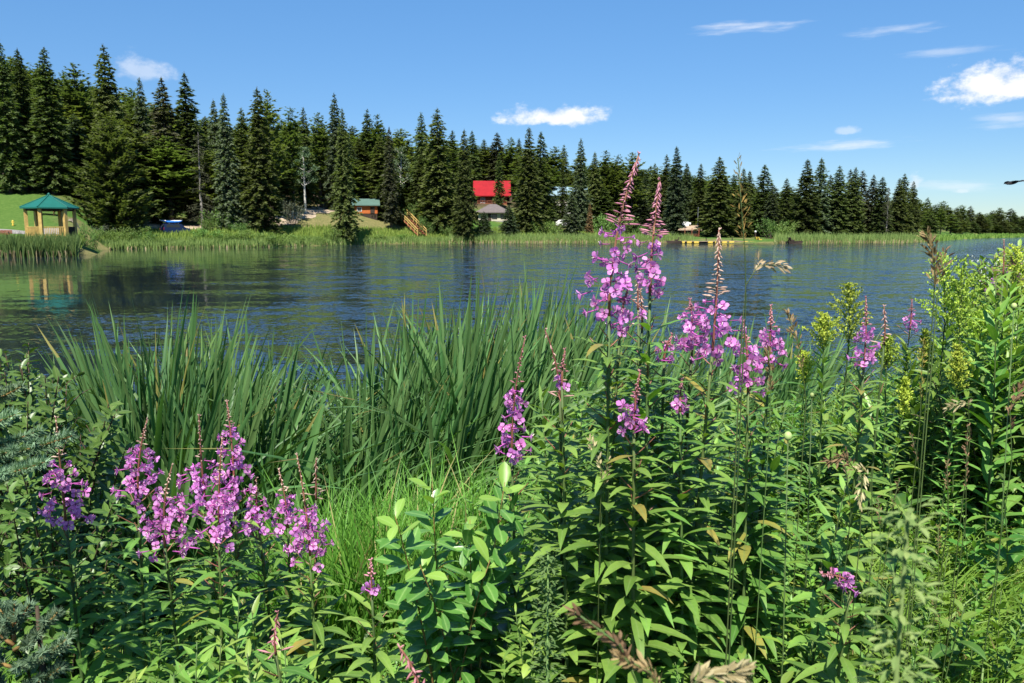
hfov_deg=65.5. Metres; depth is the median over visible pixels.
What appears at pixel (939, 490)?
aster plant
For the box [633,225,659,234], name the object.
willow bush
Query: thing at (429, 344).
cattail shoot
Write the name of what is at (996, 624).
aster plant
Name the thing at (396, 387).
cattail shoot
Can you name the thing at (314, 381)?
cattail shoot
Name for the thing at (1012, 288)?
goldenrod shoot
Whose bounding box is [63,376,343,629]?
cattail shoot
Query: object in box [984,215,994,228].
pine tree
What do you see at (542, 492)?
broad leaved herb
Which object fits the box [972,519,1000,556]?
aster plant
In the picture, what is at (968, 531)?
broad leaved herb
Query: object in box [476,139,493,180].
spruce tree
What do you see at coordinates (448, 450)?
cattail shoot
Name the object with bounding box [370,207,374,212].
door
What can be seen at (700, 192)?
spruce tree
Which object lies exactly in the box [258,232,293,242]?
willow bush
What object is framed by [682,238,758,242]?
floating dock
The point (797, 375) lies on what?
cattail shoot
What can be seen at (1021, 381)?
goldenrod shoot
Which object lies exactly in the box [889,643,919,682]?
goldenrod shoot
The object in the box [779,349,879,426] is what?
cattail shoot
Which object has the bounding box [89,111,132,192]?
pine tree
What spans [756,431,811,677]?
bud stalk
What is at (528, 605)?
broad leaved herb
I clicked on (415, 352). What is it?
cattail shoot
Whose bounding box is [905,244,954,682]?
grass stalk
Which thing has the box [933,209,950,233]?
pine tree
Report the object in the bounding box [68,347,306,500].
cattail shoot
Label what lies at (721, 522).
fireweed stalk
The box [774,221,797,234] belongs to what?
willow bush
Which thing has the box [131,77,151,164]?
spruce tree
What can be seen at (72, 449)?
cattail shoot
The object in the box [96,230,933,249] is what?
reeds
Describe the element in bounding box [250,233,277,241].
willow bush
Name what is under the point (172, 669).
pale green shoot
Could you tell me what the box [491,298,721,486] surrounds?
cattail shoot
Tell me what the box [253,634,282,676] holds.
fireweed stalk
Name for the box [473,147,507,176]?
pine tree
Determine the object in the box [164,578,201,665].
fireweed stalk
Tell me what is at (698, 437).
goldenrod shoot
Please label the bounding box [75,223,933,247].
tall grass
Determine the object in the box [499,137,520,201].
pine tree
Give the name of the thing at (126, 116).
spruce tree
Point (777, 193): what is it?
spruce tree
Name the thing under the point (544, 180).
spruce tree
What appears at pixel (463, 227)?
spruce tree
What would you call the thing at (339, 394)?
cattail shoot
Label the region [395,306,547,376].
cattail shoot
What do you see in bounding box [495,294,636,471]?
cattail shoot
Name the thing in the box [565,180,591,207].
pine tree
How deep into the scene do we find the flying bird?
31.39 m
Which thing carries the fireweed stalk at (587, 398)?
on the ground at (10, 209)
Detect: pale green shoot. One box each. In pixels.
[106,602,169,677]
[126,669,154,682]
[127,634,174,682]
[135,665,147,682]
[147,659,192,682]
[158,642,237,682]
[178,662,208,680]
[185,611,216,654]
[191,594,276,682]
[191,646,224,682]
[197,627,246,682]
[211,632,258,682]
[220,638,273,682]
[224,592,310,681]
[250,630,328,682]
[251,617,302,681]
[295,664,322,682]
[397,670,420,682]
[789,540,814,585]
[816,618,868,663]
[833,509,856,556]
[840,588,865,630]
[951,526,988,589]
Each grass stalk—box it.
[563,602,637,682]
[586,433,604,682]
[596,456,611,677]
[610,644,661,682]
[691,658,756,682]
[724,252,792,682]
[728,153,750,664]
[753,344,774,682]
[783,308,805,682]
[819,447,861,680]
[819,561,822,602]
[837,452,850,643]
[853,463,872,682]
[864,495,881,677]
[868,478,899,681]
[901,432,921,649]
[903,226,944,682]
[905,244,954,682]
[910,338,926,514]
[924,459,950,682]
[926,524,941,646]
[931,600,942,669]
[941,399,971,662]
[941,423,970,682]
[979,380,1023,682]
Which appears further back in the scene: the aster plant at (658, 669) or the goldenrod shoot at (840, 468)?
the goldenrod shoot at (840, 468)
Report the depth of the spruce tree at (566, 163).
192.28 m
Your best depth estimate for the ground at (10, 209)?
112.00 m
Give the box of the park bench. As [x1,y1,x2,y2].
[0,230,11,237]
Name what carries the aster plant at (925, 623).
on the ground at (10, 209)
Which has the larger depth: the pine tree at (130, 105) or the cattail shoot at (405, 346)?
the pine tree at (130, 105)
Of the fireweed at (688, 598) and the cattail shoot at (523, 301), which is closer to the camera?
the fireweed at (688, 598)
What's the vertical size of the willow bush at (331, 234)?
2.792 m
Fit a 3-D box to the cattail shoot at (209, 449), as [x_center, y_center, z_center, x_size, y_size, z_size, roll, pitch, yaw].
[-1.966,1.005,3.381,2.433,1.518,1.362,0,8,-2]
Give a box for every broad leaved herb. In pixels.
[460,527,543,682]
[487,544,550,669]
[497,624,558,682]
[533,482,583,569]
[723,443,789,585]
[780,671,793,682]
[841,502,939,668]
[849,575,906,678]
[852,444,931,584]
[910,598,986,682]
[940,497,1004,610]
[972,477,1023,617]
[1003,507,1023,559]
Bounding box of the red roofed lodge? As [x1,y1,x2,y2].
[473,181,510,204]
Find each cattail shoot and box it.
[0,368,343,658]
[2,345,247,642]
[4,370,302,640]
[16,298,182,635]
[18,390,266,666]
[19,366,200,626]
[20,307,124,373]
[21,321,162,454]
[35,303,205,431]
[36,337,280,555]
[36,356,147,450]
[36,371,222,628]
[37,339,138,454]
[41,341,137,469]
[44,292,124,400]
[49,316,275,427]
[51,349,410,640]
[54,334,330,572]
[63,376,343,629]
[66,328,255,452]
[67,346,152,443]
[68,339,435,557]
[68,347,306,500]
[70,340,227,501]
[72,348,352,515]
[73,324,446,556]
[73,364,123,401]
[73,379,289,610]
[75,379,295,581]
[82,334,315,447]
[86,301,344,504]
[91,277,227,464]
[95,374,321,599]
[96,381,324,627]
[100,342,399,588]
[101,352,294,433]
[101,395,368,599]
[109,380,326,527]
[112,327,273,410]
[114,376,382,528]
[118,301,338,417]
[119,318,374,458]
[123,310,382,422]
[126,407,569,564]
[128,339,274,395]
[130,310,384,459]
[132,301,278,441]
[132,315,292,437]
[136,328,374,437]
[137,311,334,403]
[139,318,355,424]
[140,323,360,516]
[141,403,515,648]
[145,398,517,587]
[146,343,337,473]
[148,331,239,399]
[150,291,311,426]
[160,324,358,452]
[161,325,544,505]
[162,369,445,519]
[166,382,407,560]
[177,375,481,557]
[179,307,343,429]
[188,343,522,542]
[194,294,313,401]
[201,332,434,517]
[204,328,378,441]
[207,333,360,485]
[208,291,314,400]
[208,356,549,511]
[226,323,358,492]
[227,356,378,426]
[251,317,432,424]
[253,375,532,512]
[254,310,685,520]
[254,342,381,527]
[258,342,527,518]
[260,366,380,465]
[265,375,525,504]
[267,420,541,533]
[269,358,376,474]
[270,385,527,508]
[273,376,369,482]
[276,337,533,490]
[277,345,554,491]
[280,324,480,479]
[280,346,515,516]
[284,303,509,456]
[284,384,600,505]
[285,359,444,470]
[286,329,522,530]
[286,333,495,457]
[286,347,399,475]
[287,316,434,423]
[291,334,357,469]
[293,318,547,496]
[293,347,455,505]
[298,337,480,480]
[300,328,619,499]
[302,301,468,421]
[305,328,473,462]
[308,351,384,445]
[314,284,526,412]
[314,285,526,427]
[314,300,435,422]
[320,339,437,468]
[325,270,606,485]
[325,345,543,519]
[328,326,506,478]
[331,307,488,461]
[332,318,551,431]
[334,320,539,433]
[337,291,618,447]
[341,321,496,412]
[346,333,434,403]
[355,296,554,402]
[359,304,675,496]
[362,276,548,389]
[367,271,551,383]
[367,317,697,481]
[367,330,436,370]
[374,314,643,474]
[379,297,556,490]
[382,290,503,374]
[386,326,431,378]
[390,292,547,486]
[392,293,445,386]
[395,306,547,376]
[397,288,546,423]
[400,307,562,452]
[403,284,551,491]
[408,295,668,417]
[410,275,669,497]
[413,316,529,433]
[414,304,645,406]
[414,309,461,370]
[419,270,577,356]
[421,318,450,378]
[427,305,655,463]
[434,302,588,487]
[435,318,641,498]
[436,316,596,507]
[445,313,508,450]
[450,284,693,377]
[468,270,535,446]
[468,323,585,476]
[470,300,674,451]
[480,262,614,362]
[482,273,550,355]
[484,273,596,361]
[485,294,544,367]
[489,313,650,486]
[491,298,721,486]
[494,278,636,360]
[495,269,605,363]
[495,275,625,396]
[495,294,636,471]
[498,290,567,376]
[498,308,623,383]
[503,332,594,426]
[504,262,619,351]
[504,307,754,426]
[513,283,663,369]
[519,330,580,393]
[522,298,667,398]
[523,281,658,369]
[526,280,661,391]
[529,312,576,372]
[539,314,661,403]
[541,320,761,434]
[545,312,711,426]
[546,332,740,480]
[551,324,651,373]
[552,301,653,384]
[557,290,646,378]
[557,293,649,410]
[562,304,723,439]
[565,296,792,469]
[568,282,684,374]
[569,306,671,365]
[574,301,645,362]
[576,319,715,403]
[589,344,735,466]
[597,307,700,414]
[615,325,761,437]
[618,319,804,452]
[621,319,754,427]
[621,339,792,438]
[627,296,716,405]
[634,336,764,424]
[634,345,724,447]
[635,353,766,470]
[645,331,719,389]
[651,309,774,405]
[651,331,816,441]
[651,337,751,469]
[659,316,858,389]
[665,326,799,421]
[666,314,775,400]
[670,328,828,421]
[674,337,792,485]
[675,329,832,432]
[684,348,815,428]
[690,310,781,431]
[691,347,814,422]
[694,351,869,410]
[696,325,852,458]
[697,324,833,469]
[698,339,851,462]
[699,367,766,452]
[707,324,827,415]
[707,352,798,435]
[717,323,749,372]
[719,359,827,455]
[726,337,887,423]
[736,336,911,430]
[740,312,882,400]
[742,339,833,423]
[749,308,838,410]
[749,338,820,404]
[751,327,870,398]
[764,313,879,422]
[765,343,852,433]
[774,326,849,413]
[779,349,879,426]
[791,339,876,419]
[808,343,862,418]
[818,337,900,402]
[841,328,911,399]
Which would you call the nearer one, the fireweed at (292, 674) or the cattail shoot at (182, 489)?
the fireweed at (292, 674)
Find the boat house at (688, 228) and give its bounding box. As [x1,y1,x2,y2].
[678,222,699,236]
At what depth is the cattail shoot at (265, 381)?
4.80 m
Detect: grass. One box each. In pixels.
[0,515,1022,682]
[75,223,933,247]
[142,427,595,682]
[494,432,1023,682]
[697,337,983,492]
[935,233,1023,240]
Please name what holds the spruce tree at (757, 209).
on the ground at (10, 209)
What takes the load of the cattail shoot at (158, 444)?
on the ground at (10, 209)
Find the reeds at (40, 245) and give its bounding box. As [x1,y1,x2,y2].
[0,229,85,257]
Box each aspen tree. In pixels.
[289,146,319,212]
[391,146,412,220]
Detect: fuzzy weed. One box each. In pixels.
[526,544,566,682]
[852,497,947,682]
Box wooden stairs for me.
[398,209,426,235]
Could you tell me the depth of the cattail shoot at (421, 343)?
4.93 m
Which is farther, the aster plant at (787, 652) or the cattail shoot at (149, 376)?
the cattail shoot at (149, 376)
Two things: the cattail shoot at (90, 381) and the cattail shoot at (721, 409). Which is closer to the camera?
the cattail shoot at (90, 381)
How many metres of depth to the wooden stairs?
145.21 m
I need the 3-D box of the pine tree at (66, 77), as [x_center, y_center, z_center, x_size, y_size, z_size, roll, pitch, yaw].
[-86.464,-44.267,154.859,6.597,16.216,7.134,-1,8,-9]
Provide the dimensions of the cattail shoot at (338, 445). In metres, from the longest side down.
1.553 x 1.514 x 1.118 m
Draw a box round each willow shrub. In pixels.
[0,343,149,654]
[0,449,156,682]
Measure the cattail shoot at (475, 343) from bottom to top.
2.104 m
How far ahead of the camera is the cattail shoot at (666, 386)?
5.25 m
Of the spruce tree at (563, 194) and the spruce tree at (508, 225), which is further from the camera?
the spruce tree at (563, 194)
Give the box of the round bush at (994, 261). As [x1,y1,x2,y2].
[929,239,1023,369]
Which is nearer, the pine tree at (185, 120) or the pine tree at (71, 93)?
the pine tree at (71, 93)
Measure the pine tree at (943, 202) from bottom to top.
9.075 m
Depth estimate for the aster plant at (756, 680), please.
1.75 m
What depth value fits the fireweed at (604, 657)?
1.60 m
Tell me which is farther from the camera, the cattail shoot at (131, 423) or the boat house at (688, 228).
the boat house at (688, 228)
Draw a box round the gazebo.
[19,193,78,238]
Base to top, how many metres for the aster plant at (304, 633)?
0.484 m
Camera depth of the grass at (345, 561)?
2.43 m
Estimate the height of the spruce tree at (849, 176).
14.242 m
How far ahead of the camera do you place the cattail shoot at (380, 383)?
4.70 m
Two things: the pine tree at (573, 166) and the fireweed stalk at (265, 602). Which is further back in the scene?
the pine tree at (573, 166)
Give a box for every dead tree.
[186,135,213,227]
[585,204,593,233]
[877,188,892,235]
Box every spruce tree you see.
[0,43,35,192]
[4,49,43,189]
[22,47,80,194]
[31,159,72,192]
[62,113,98,203]
[84,43,130,217]
[123,114,135,137]
[127,128,160,221]
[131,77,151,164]
[132,134,187,223]
[143,78,190,213]
[171,72,217,221]
[171,137,214,214]
[186,119,216,218]
[199,116,211,152]
[206,100,222,212]
[210,94,248,229]
[231,108,250,216]
[236,87,287,233]
[247,146,285,208]
[265,142,302,212]
[290,107,323,208]
[290,141,322,190]
[314,122,329,194]
[320,93,350,209]
[329,109,364,242]
[347,143,368,198]
[352,139,373,198]
[358,109,375,197]
[363,137,387,209]
[369,168,415,219]
[379,127,402,227]
[395,145,409,210]
[405,112,436,215]
[407,155,430,223]
[412,108,458,232]
[442,131,463,220]
[451,129,481,240]
[467,131,482,199]
[475,211,495,235]
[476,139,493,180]
[482,132,509,180]
[492,152,506,205]
[498,205,520,235]
[508,190,556,223]
[511,128,549,233]
[512,138,522,201]
[532,132,558,227]
[542,171,557,189]
[543,193,563,218]
[555,164,568,221]
[557,145,572,185]
[559,193,583,235]
[565,140,594,230]
[567,166,587,185]
[581,165,602,185]
[585,153,606,227]
[591,186,618,228]
[604,181,627,224]
[605,186,633,222]
[619,185,653,226]
[624,196,658,231]
[637,169,651,188]
[638,173,651,199]
[646,164,662,231]
[646,166,652,181]
[653,154,673,228]
[655,171,672,192]
[658,147,689,234]
[680,164,695,224]
[680,169,695,198]
[688,164,709,234]
[693,185,714,227]
[694,157,738,236]
[722,174,739,235]
[727,169,753,237]
[743,171,758,234]
[748,165,776,236]
[759,188,781,236]
[764,185,779,204]
[773,178,796,234]
[782,160,822,234]
[811,158,836,234]
[821,166,853,234]
[822,175,838,230]
[840,168,867,235]
[840,169,862,219]
[854,170,871,235]
[861,175,880,233]
[865,177,897,235]
[886,179,911,234]
[889,175,916,234]
[907,181,922,234]
[922,197,934,222]
[922,213,943,233]
[951,220,963,233]
[955,212,963,231]
[958,207,970,232]
[964,206,976,231]
[966,221,982,232]
[975,214,991,233]
[988,217,997,232]
[993,211,1009,224]
[997,220,1012,233]
[999,224,1016,233]
[1005,208,1019,223]
[1007,213,1023,227]
[1013,227,1023,233]
[1017,220,1023,232]
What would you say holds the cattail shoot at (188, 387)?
on the ground at (10, 209)
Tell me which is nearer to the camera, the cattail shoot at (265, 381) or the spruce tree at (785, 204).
the cattail shoot at (265, 381)
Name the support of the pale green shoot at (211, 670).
on the ground at (10, 209)
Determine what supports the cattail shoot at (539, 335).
on the ground at (10, 209)
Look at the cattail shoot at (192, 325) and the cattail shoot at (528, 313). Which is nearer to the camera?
the cattail shoot at (192, 325)
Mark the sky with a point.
(930, 93)
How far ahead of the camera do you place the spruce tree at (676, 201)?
159.68 m
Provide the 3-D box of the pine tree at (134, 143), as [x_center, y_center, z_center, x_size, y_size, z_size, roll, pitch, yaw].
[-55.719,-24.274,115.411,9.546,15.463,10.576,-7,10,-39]
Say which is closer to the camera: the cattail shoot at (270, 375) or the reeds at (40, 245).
the cattail shoot at (270, 375)
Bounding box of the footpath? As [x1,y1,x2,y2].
[0,228,58,233]
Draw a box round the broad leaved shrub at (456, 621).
[374,461,527,682]
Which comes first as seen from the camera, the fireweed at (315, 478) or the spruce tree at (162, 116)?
the fireweed at (315, 478)
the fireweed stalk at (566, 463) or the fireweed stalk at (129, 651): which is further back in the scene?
the fireweed stalk at (566, 463)
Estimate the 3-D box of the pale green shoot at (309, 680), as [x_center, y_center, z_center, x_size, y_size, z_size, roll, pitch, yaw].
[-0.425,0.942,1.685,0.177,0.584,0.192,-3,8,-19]
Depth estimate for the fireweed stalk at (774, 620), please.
1.84 m
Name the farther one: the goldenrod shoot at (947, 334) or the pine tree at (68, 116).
the pine tree at (68, 116)
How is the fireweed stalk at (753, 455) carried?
on the ground at (10, 209)
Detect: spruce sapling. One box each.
[0,380,80,484]
[0,596,78,682]
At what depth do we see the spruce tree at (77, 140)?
115.03 m
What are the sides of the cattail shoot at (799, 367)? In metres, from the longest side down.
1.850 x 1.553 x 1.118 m
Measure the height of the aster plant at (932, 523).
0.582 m
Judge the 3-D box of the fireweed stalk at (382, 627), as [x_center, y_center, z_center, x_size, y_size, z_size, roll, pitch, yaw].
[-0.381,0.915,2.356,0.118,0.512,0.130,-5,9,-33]
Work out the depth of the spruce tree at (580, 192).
157.53 m
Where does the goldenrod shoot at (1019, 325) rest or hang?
on the ground at (10, 209)
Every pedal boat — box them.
[666,237,681,242]
[785,237,802,243]
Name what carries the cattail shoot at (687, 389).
on the ground at (10, 209)
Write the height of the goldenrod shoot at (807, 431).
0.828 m
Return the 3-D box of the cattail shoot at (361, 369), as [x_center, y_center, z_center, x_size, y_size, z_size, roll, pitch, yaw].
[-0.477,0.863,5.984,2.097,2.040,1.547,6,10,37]
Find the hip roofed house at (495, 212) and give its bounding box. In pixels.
[476,204,507,221]
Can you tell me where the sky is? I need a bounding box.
[0,0,1023,220]
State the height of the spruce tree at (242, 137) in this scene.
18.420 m
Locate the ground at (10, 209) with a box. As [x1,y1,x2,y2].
[0,170,1013,254]
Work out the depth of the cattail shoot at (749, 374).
7.05 m
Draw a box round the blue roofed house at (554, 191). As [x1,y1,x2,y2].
[548,187,571,213]
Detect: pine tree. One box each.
[0,84,30,150]
[3,56,31,73]
[5,56,32,90]
[23,66,63,97]
[31,86,74,123]
[34,92,83,152]
[58,62,96,163]
[58,70,73,86]
[62,92,96,162]
[63,116,166,231]
[83,87,124,113]
[83,95,122,134]
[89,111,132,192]
[104,119,154,217]
[118,87,153,129]
[121,97,152,136]
[122,105,158,140]
[137,135,198,223]
[153,109,192,144]
[173,106,200,132]
[181,150,231,224]
[193,140,220,219]
[231,149,252,214]
[249,89,290,216]
[271,123,290,153]
[275,119,293,136]
[276,106,314,206]
[307,112,333,207]
[313,171,362,193]
[333,158,369,208]
[346,126,359,139]
[352,138,360,159]
[365,114,392,171]
[385,129,422,167]
[397,168,416,205]
[429,145,468,177]
[430,140,472,182]
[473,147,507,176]
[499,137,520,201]
[506,162,535,199]
[508,150,537,190]
[544,146,568,183]
[548,168,568,186]
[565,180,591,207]
[569,161,577,175]
[589,150,619,199]
[602,154,627,214]
[617,152,649,231]
[650,166,663,181]
[689,175,705,196]
[724,176,741,201]
[777,186,802,206]
[911,199,925,229]
[919,205,938,226]
[920,210,934,229]
[931,203,941,223]
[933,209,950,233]
[937,206,948,231]
[939,201,948,213]
[943,214,960,233]
[945,207,958,231]
[955,205,966,215]
[957,220,970,233]
[978,217,995,232]
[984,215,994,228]
[990,225,1003,232]
[994,208,1006,220]
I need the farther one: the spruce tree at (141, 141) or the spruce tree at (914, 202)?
the spruce tree at (914, 202)
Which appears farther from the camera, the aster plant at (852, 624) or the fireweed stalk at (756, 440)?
the fireweed stalk at (756, 440)
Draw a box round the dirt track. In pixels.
[144,203,336,229]
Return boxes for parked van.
[160,223,189,232]
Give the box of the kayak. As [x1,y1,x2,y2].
[163,221,180,222]
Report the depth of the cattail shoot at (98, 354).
4.52 m
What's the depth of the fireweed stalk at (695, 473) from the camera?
2.19 m
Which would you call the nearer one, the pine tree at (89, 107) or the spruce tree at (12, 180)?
the spruce tree at (12, 180)
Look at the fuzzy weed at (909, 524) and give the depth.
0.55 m
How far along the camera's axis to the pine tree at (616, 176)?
167.67 m
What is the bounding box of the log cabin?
[352,199,379,219]
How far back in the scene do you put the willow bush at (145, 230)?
105.67 m
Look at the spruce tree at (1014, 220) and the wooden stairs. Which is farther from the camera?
the spruce tree at (1014, 220)
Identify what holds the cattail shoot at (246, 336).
on the ground at (10, 209)
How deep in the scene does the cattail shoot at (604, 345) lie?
5.24 m
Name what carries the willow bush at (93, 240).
on the ground at (10, 209)
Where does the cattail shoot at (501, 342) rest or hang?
on the ground at (10, 209)
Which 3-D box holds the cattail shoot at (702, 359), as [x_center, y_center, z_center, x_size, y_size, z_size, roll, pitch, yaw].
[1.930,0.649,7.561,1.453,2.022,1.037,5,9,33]
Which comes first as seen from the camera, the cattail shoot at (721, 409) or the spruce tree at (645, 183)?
the cattail shoot at (721, 409)
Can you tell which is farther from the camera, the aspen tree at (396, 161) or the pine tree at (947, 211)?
the pine tree at (947, 211)
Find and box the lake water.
[0,237,1023,430]
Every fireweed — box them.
[27,416,143,682]
[84,417,191,682]
[126,463,217,682]
[166,414,279,682]
[166,437,268,682]
[186,399,289,671]
[224,476,312,675]
[248,468,347,680]
[251,610,321,682]
[278,453,369,682]
[304,457,324,659]
[326,558,430,682]
[397,643,424,682]
[461,335,571,682]
[503,347,626,682]
[512,328,600,682]
[548,151,669,682]
[553,287,671,682]
[575,369,697,682]
[579,177,706,682]
[588,288,686,605]
[611,333,707,654]
[627,271,647,447]
[635,297,733,667]
[638,377,746,682]
[646,228,759,682]
[699,320,806,682]
[700,304,814,682]
[781,567,889,682]
[796,296,903,629]
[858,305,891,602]
[867,299,928,509]
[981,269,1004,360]
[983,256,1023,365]
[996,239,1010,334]
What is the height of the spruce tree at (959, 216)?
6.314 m
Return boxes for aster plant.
[297,600,312,669]
[319,604,349,682]
[634,633,664,678]
[663,656,685,682]
[738,653,762,682]
[750,609,793,682]
[765,594,817,682]
[774,604,813,677]
[783,497,797,571]
[790,549,815,618]
[795,541,839,658]
[799,475,822,550]
[803,545,827,598]
[805,503,825,550]
[809,509,824,566]
[812,517,822,542]
[829,494,846,526]
[833,472,863,550]
[833,503,871,597]
[835,594,863,656]
[840,489,861,545]
[854,592,883,651]
[854,636,874,682]
[866,620,904,682]
[876,466,890,529]
[876,567,906,623]
[881,610,907,681]
[897,485,931,571]
[902,601,941,682]
[914,565,943,640]
[916,642,933,673]
[917,493,946,560]
[919,534,950,579]
[920,544,965,664]
[921,549,940,595]
[925,501,961,567]
[928,508,952,561]
[931,457,960,530]
[934,488,957,558]
[937,600,984,682]
[946,579,997,682]
[952,602,993,682]
[958,561,993,627]
[967,588,987,617]
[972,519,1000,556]
[972,580,1023,682]
[973,518,996,586]
[974,484,994,529]
[980,491,1012,545]
[981,618,1023,682]
[1011,559,1023,599]
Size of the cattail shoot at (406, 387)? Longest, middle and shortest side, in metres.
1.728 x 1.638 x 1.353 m
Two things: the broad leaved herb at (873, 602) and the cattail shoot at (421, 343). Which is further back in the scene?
the cattail shoot at (421, 343)
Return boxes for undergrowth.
[0,618,527,682]
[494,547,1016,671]
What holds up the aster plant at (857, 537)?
on the ground at (10, 209)
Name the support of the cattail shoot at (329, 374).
on the ground at (10, 209)
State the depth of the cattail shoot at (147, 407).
4.00 m
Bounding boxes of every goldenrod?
[789,350,819,537]
[797,311,846,538]
[821,282,872,525]
[862,333,903,546]
[866,376,919,561]
[898,328,936,528]
[913,251,984,542]
[923,343,974,564]
[931,261,1000,542]
[962,308,999,435]
[992,243,1023,374]
[998,329,1023,418]
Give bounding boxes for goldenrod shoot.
[514,384,591,648]
[565,396,595,487]
[572,436,595,525]
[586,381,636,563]
[591,372,620,469]
[664,402,698,479]
[688,409,719,524]
[689,410,726,553]
[694,431,746,595]
[695,413,722,522]
[717,384,753,474]
[762,631,799,682]
[768,450,798,520]
[782,399,802,436]
[790,408,828,509]
[816,398,832,426]
[816,406,858,522]
[820,383,853,443]
[831,399,848,435]
[848,383,897,511]
[869,528,916,623]
[872,335,941,525]
[877,347,951,529]
[880,375,896,416]
[881,375,899,416]
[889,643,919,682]
[899,305,972,519]
[900,628,931,682]
[904,582,950,667]
[907,371,944,463]
[915,336,947,477]
[920,318,1002,529]
[929,277,1023,535]
[931,271,1023,562]
[932,320,969,454]
[932,534,958,586]
[943,375,998,536]
[951,285,1001,384]
[959,329,1023,541]
[960,287,1004,375]
[965,264,1021,363]
[966,311,994,368]
[968,271,1023,431]
[974,295,1023,535]
[991,339,1023,505]
[1000,327,1023,511]
[1002,594,1023,668]
[1003,341,1023,527]
[1005,398,1023,528]
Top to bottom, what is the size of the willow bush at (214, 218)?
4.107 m
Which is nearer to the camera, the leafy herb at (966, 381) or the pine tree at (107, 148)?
the leafy herb at (966, 381)
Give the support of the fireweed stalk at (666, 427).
on the ground at (10, 209)
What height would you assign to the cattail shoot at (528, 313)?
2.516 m
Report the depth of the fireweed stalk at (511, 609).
2.02 m
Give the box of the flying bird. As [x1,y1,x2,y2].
[1004,180,1023,184]
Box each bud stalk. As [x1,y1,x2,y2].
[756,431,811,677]
[791,393,831,677]
[974,303,1023,662]
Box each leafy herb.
[752,407,881,530]
[848,393,950,512]
[929,352,1021,466]
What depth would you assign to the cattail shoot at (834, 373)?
7.04 m
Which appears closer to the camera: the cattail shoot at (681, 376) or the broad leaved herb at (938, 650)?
the broad leaved herb at (938, 650)
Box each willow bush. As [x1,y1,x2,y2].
[77,220,98,249]
[88,227,103,241]
[92,225,115,233]
[100,230,124,241]
[101,231,136,240]
[110,226,138,238]
[129,226,150,234]
[129,231,160,239]
[191,226,223,237]
[196,218,219,229]
[199,208,239,228]
[212,233,238,239]
[220,229,251,239]
[228,222,246,231]
[239,215,256,228]
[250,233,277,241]
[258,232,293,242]
[281,197,306,224]
[292,235,308,242]
[306,236,330,241]
[322,229,341,240]
[363,234,384,238]
[399,200,420,226]
[417,216,436,235]
[439,224,454,235]
[530,219,551,232]
[546,221,564,233]
[590,212,616,232]
[609,213,639,233]
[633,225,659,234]
[753,218,789,238]
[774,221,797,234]
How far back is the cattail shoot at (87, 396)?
4.07 m
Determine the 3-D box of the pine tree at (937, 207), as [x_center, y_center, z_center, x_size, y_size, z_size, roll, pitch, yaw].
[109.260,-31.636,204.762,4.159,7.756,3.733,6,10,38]
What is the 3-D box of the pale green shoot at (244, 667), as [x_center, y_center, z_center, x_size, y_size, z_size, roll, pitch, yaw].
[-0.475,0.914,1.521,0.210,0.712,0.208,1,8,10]
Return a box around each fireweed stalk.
[94,571,141,682]
[99,558,145,682]
[124,570,149,656]
[125,575,150,667]
[140,610,170,658]
[144,634,172,682]
[148,586,176,681]
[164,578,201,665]
[171,570,202,663]
[250,566,281,646]
[253,629,274,667]
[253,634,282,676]
[358,666,369,682]
[370,564,398,675]
[379,627,394,677]
[385,539,417,664]
[386,602,408,671]
[387,653,409,682]
[391,602,421,681]
[402,540,443,678]
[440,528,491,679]
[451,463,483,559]
[477,621,520,682]
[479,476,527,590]
[482,540,517,668]
[491,603,552,682]
[497,579,567,682]
[497,589,520,627]
[501,461,539,539]
[510,508,547,666]
[511,402,579,649]
[513,488,574,662]
[515,425,551,486]
[517,458,544,542]
[533,401,612,675]
[534,449,569,529]
[535,425,591,518]
[540,486,596,633]
[545,381,597,502]
[546,443,589,584]
[550,506,616,676]
[563,364,601,503]
[565,381,600,484]
[576,387,649,591]
[581,363,656,561]
[585,575,628,676]
[586,432,710,667]
[592,390,621,468]
[605,358,660,498]
[610,454,657,639]
[620,357,642,414]
[628,391,725,682]
[643,380,711,562]
[662,410,721,523]
[666,446,709,541]
[667,407,749,621]
[683,436,713,552]
[683,458,726,561]
[687,541,737,666]
[691,383,722,454]
[691,398,729,488]
[702,437,786,675]
[708,402,790,584]
[711,486,733,565]
[712,400,812,682]
[712,420,798,651]
[713,439,800,682]
[723,421,742,505]
[725,446,791,619]
[739,431,790,591]
[742,396,776,466]
[747,437,806,634]
[754,408,780,478]
[754,473,874,682]
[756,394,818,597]
[758,394,777,428]
[762,399,780,454]
[774,406,787,445]
[776,637,826,682]
[779,464,818,587]
[838,371,872,419]
[881,370,918,434]
[906,377,947,517]
[914,361,924,422]
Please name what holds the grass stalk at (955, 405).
on the ground at (10, 209)
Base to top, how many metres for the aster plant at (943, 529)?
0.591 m
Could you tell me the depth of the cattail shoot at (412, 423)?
4.32 m
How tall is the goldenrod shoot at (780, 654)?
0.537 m
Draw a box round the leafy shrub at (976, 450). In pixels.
[902,350,1023,537]
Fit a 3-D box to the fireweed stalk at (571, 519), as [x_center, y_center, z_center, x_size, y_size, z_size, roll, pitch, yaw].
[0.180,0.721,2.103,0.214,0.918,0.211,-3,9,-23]
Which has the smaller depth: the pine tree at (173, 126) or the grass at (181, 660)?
the grass at (181, 660)
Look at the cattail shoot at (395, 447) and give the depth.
3.59 m
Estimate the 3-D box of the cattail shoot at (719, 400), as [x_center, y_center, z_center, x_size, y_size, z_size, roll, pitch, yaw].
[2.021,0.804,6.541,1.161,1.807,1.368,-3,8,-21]

